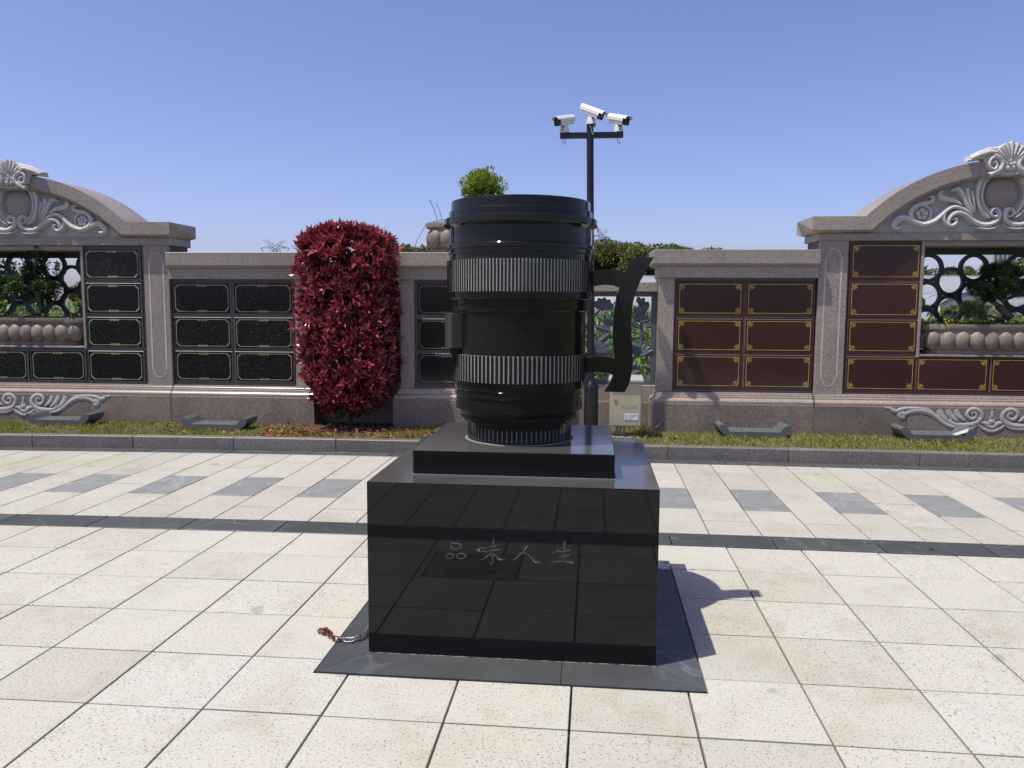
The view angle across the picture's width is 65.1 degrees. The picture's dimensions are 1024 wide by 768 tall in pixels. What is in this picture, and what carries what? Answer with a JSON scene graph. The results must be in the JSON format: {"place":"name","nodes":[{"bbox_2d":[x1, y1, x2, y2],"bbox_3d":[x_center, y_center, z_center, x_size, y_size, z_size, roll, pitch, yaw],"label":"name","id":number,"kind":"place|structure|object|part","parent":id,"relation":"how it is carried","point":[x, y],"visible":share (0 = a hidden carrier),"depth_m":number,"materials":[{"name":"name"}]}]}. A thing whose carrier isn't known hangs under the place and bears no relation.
{"place":"outdoors","nodes":[
{"label":"outdoors","id":0,"kind":"place"},
{"bbox_2d":[18,302,649,378],"bbox_3d":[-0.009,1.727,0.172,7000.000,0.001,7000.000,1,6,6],"label":"ground","id":1,"kind":"structure","parent":0,"point":[67,305],"depth_m":142.53,"materials":[{"name":"green plant"}]},
{"bbox_2d":[0,258,33,314],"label":"tree","id":2,"kind":"object","parent":1,"relation":"on","point":[3,281],"visible":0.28,"depth_m":28.68,"materials":[{"name":"green plant"}]},
{"bbox_2d":[72,294,81,310],"bbox_3d":[-14.376,-2.870,29.317,3.200,3.237,2.722,1,6,6],"label":"tree","id":3,"kind":"object","parent":1,"relation":"on","point":[77,304],"depth_m":28.59,"materials":[{"name":"green plant"}]},
{"bbox_2d":[260,239,289,251],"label":"pylon","id":4,"kind":"object","parent":1,"relation":"on","point":[273,250],"visible":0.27,"depth_m":379.10,"materials":[{"name":"silver metal"}]},
{"bbox_2d":[0,419,1023,452],"bbox_3d":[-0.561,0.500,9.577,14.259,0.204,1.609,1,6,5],"label":"grass","id":5,"kind":"structure","parent":1,"relation":"on","point":[812,440],"depth_m":9.37,"materials":[{"name":"green plant"}]},
{"bbox_2d":[25,410,103,425],"bbox_3d":[-5.663,0.465,10.174,0.830,0.226,0.330,1,6,5],"label":"altar table","id":6,"kind":"object","parent":5,"relation":"on","point":[40,417],"visible":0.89,"depth_m":10.04,"materials":[{"name":"grey stone"}]},
{"bbox_2d":[0,159,195,422],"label":"arched niche wall","id":7,"kind":"structure","parent":5,"relation":"on","point":[119,365],"depth_m":10.32,"materials":[{"name":"grey stone"}]},
{"bbox_2d":[0,252,82,317],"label":"ring lattice","id":8,"kind":"object","parent":7,"relation":"attached to","point":[59,278],"visible":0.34,"depth_m":10.80,"materials":[{"name":"black metal"}]},
{"bbox_2d":[0,317,83,345],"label":"stone planter","id":9,"kind":"object","parent":7,"relation":"on","point":[45,331],"visible":0.88,"depth_m":10.45,"materials":[{"name":"grey stone"}]},
{"bbox_2d":[3,245,62,316],"bbox_3d":[-6.260,-1.368,10.523,0.722,1.039,0.509,1,6,6],"label":"broadleaf bonsai","id":10,"kind":"object","parent":9,"relation":"on","point":[32,269],"visible":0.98,"depth_m":10.47,"materials":[{"name":"green plant"}]},
{"bbox_2d":[0,312,80,315],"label":"flowers","id":11,"kind":"object","parent":9,"relation":"on","point":[42,314],"visible":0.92,"depth_m":10.60,"materials":[{"name":"green plant"}]},
{"bbox_2d":[0,313,81,319],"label":"ground cover","id":12,"kind":"object","parent":9,"relation":"on","point":[43,316],"visible":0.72,"depth_m":10.55,"materials":[{"name":"green plant"}]},
{"bbox_2d":[180,414,256,430],"bbox_3d":[-3.599,0.506,9.872,0.830,0.226,0.330,1,6,5],"label":"altar table","id":13,"kind":"object","parent":5,"relation":"on","point":[195,420],"visible":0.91,"depth_m":9.73,"materials":[{"name":"grey stone"}]},
{"bbox_2d":[165,252,322,425],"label":"niche wall","id":14,"kind":"structure","parent":5,"relation":"on","point":[234,339],"depth_m":10.21,"materials":[{"name":"grey stone"}]},
{"bbox_2d":[287,217,404,426],"bbox_3d":[-2.024,-0.736,9.971,1.394,2.601,1.207,1,6,6],"label":"red shrub","id":15,"kind":"object","parent":5,"relation":"on","point":[354,381],"visible":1,"depth_m":9.57,"materials":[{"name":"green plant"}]},
{"bbox_2d":[323,282,400,422],"bbox_3d":[-1.948,-0.377,10.530,1.001,1.915,0.350,1,6,5],"label":"carved screen","id":16,"kind":"object","parent":5,"relation":"on","point":[384,414],"visible":0.01,"depth_m":10.42,"materials":[{"name":"stone"}]},
{"bbox_2d":[392,252,467,427],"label":"niche wall","id":17,"kind":"structure","parent":5,"relation":"on","point":[425,396],"depth_m":10.02,"materials":[{"name":"grey stone"}]},
{"bbox_2d":[426,222,448,251],"bbox_3d":[-0.373,-1.829,10.071,1.422,0.374,0.541,1,6,5],"label":"stone planter","id":18,"kind":"object","parent":17,"relation":"on","point":[437,237],"visible":0.21,"depth_m":9.93,"materials":[{"name":"beige stone"}]},
{"bbox_2d":[413,199,443,251],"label":"dry twigs","id":19,"kind":"object","parent":18,"relation":"in","point":[426,223],"visible":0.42,"depth_m":10.04,"materials":[{"name":"brown plant"}]},
{"bbox_2d":[458,165,508,197],"bbox_3d":[-0.347,-2.348,10.002,0.657,0.766,0.604,1,6,6],"label":"topiary bush","id":20,"kind":"object","parent":18,"relation":"on","point":[481,181],"visible":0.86,"depth_m":9.89,"materials":[{"name":"green plant"}]},
{"bbox_2d":[2,421,1021,448],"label":"fallen leaves","id":21,"kind":"object","parent":5,"relation":"on","point":[320,432],"visible":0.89,"depth_m":9.44,"materials":[{"name":"red plant"}]},
{"bbox_2d":[560,124,622,424],"bbox_3d":[0.889,-1.122,9.222,0.710,3.625,0.176,1,6,6],"label":"camera pole","id":22,"kind":"object","parent":5,"relation":"on","point":[590,135],"visible":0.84,"depth_m":9.20,"materials":[{"name":"black metal"}]},
{"bbox_2d":[551,114,575,143],"bbox_3d":[0.579,-2.888,9.059,0.108,0.353,0.326,5,8,42],"label":"security camera","id":23,"kind":"object","parent":22,"relation":"attached to","point":[565,120],"visible":1,"depth_m":9.03,"materials":[{"name":"white plastic"}]},
{"bbox_2d":[580,103,607,124],"bbox_3d":[0.919,-3.045,9.008,0.318,0.243,0.108,5,7,40],"label":"security camera","id":24,"kind":"object","parent":22,"relation":"on","point":[592,113],"visible":0.98,"depth_m":8.99,"materials":[{"name":"white plastic"}]},
{"bbox_2d":[607,113,632,143],"bbox_3d":[1.211,-2.880,8.994,0.108,0.357,0.325,-3,7,-32],"label":"security camera","id":25,"kind":"object","parent":22,"relation":"attached to","point":[617,119],"visible":1,"depth_m":8.97,"materials":[{"name":"white plastic"}]},
{"bbox_2d":[571,282,657,427],"bbox_3d":[1.210,-0.329,10.206,1.203,1.915,0.350,1,6,5],"label":"carved screen","id":26,"kind":"object","parent":5,"relation":"on","point":[601,344],"visible":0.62,"depth_m":10.08,"materials":[{"name":"grey stone"}]},
{"bbox_2d":[608,374,643,438],"bbox_3d":[1.326,0.290,9.398,0.400,0.785,0.280,1,6,6],"label":"electric cabinet","id":27,"kind":"object","parent":5,"relation":"on","point":[624,408],"visible":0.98,"depth_m":9.29,"materials":[{"name":"metal"}]},
{"bbox_3d":[1.315,0.237,9.284,0.352,0.497,0.017,1,6,6],"label":"door","id":28,"kind":"part","parent":27,"relation":"part of","materials":[{"name":"metal"}]},
{"bbox_2d":[648,249,820,434],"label":"niche wall","id":29,"kind":"structure","parent":5,"relation":"on","point":[734,336],"depth_m":9.71,"materials":[{"name":"grey stone"}]},
{"bbox_2d":[714,421,791,437],"bbox_3d":[2.855,0.577,9.538,0.830,0.226,0.330,1,6,5],"label":"altar table","id":30,"kind":"object","parent":5,"relation":"on","point":[781,429],"visible":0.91,"depth_m":9.40,"materials":[{"name":"grey stone"}]},
{"bbox_2d":[797,141,1023,437],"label":"arched niche wall","id":31,"kind":"structure","parent":5,"relation":"on","point":[875,371],"depth_m":9.53,"materials":[{"name":"grey stone"}]},
{"bbox_2d":[919,324,1023,354],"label":"stone planter","id":32,"kind":"object","parent":31,"relation":"on","point":[971,339],"visible":0.94,"depth_m":9.51,"materials":[{"name":"grey stone"}]},
{"bbox_2d":[921,319,1023,325],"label":"ground cover","id":33,"kind":"object","parent":32,"relation":"on","point":[993,322],"visible":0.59,"depth_m":9.60,"materials":[{"name":"green plant"}]},
{"bbox_2d":[922,318,1023,322],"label":"flowers","id":34,"kind":"object","parent":32,"relation":"on","point":[973,319],"visible":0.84,"depth_m":9.62,"materials":[{"name":"green plant"}]},
{"bbox_2d":[942,259,1023,324],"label":"bonsai pine","id":35,"kind":"object","parent":32,"relation":"on","point":[1004,282],"visible":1,"depth_m":9.52,"materials":[{"name":"green plant"}]},
{"bbox_2d":[919,248,1023,351],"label":"ring lattice","id":36,"kind":"object","parent":31,"relation":"attached to","point":[934,281],"visible":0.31,"depth_m":9.84,"materials":[{"name":"black metal"}]},
{"bbox_2d":[891,423,976,441],"bbox_3d":[4.907,0.601,9.361,0.830,0.226,0.330,1,6,5],"label":"altar table","id":37,"kind":"object","parent":5,"relation":"on","point":[959,431],"visible":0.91,"depth_m":9.22,"materials":[{"name":"grey stone"}]},
{"bbox_2d":[0,297,1023,378],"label":"crop plants","id":38,"kind":"object","parent":1,"relation":"on","point":[642,361],"visible":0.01,"depth_m":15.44,"materials":[{"name":"green plant"}]},
{"bbox_2d":[5,237,1023,314],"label":"woodland","id":39,"kind":"object","parent":1,"relation":"on","point":[610,254],"visible":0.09,"depth_m":106.44,"materials":[{"name":"green plant"}]},
{"bbox_2d":[594,227,609,241],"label":"pylon","id":40,"kind":"object","parent":1,"relation":"on","point":[602,236],"visible":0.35,"depth_m":431.02,"materials":[{"name":"silver metal"}]},
{"bbox_2d":[618,240,807,248],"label":"power lines","id":41,"kind":"object","parent":40,"relation":"attached to","point":[721,244],"visible":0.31,"depth_m":410.22,"materials":[{"name":"metal"}]},
{"bbox_2d":[586,276,655,336],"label":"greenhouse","id":42,"kind":"object","parent":1,"relation":"on","point":[644,279],"visible":0.03,"depth_m":43.10,"materials":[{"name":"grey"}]},
{"bbox_2d":[921,291,1018,321],"bbox_3d":[16.760,-2.452,31.361,3.487,2.307,5.435,1,6,6],"label":"greenhouse","id":43,"kind":"object","parent":1,"relation":"on","point":[929,297],"visible":0.18,"depth_m":28.73,"materials":[{"name":"grey"}]},
{"bbox_2d":[0,447,1023,767],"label":"pavement","id":44,"kind":"structure","parent":0,"point":[168,607],"depth_m":4.06,"materials":[{"name":"beige stone"}]},
{"bbox_2d":[317,626,368,642],"bbox_3d":[-0.789,1.212,4.009,0.355,0.095,0.190,-1,6,-15],"label":"chain","id":45,"kind":"object","parent":44,"relation":"on","point":[325,630],"visible":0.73,"depth_m":3.96,"materials":[{"name":"metal"}]},
{"bbox_2d":[0,433,1023,468],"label":"kerb","id":46,"kind":"structure","parent":44,"relation":"on","point":[835,456],"depth_m":8.92,"materials":[{"name":"stone"}]},
{"bbox_2d":[367,422,659,666],"bbox_3d":[0.060,0.751,4.367,1.348,0.948,1.349,1,6,6],"label":"pedestal","id":47,"kind":"object","parent":44,"relation":"on","point":[532,553],"visible":1,"depth_m":3.72,"materials":[{"name":"black stone"}]},
{"bbox_2d":[444,194,653,445],"bbox_3d":[0.185,-0.325,4.211,1.085,1.226,0.798,1,6,6],"label":"lens sculpture","id":48,"kind":"object","parent":47,"relation":"on","point":[524,277],"visible":1,"depth_m":3.93,"materials":[{"name":"black metal"}]},
{"bbox_2d":[0,0,1023,301],"label":"sky","id":49,"kind":"structure","parent":0,"point":[242,123],"materials":[{"name":"blue"}]},
{"bbox_2d":[923,275,1023,320],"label":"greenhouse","id":50,"kind":"object","parent":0,"point":[949,283],"visible":0.03,"depth_m":44.16,"materials":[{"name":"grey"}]},
{"bbox_2d":[982,255,1015,265],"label":"tower block","id":51,"kind":"structure","parent":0,"point":[991,258],"depth_m":502.46,"materials":[{"name":"grey"}]}
]}

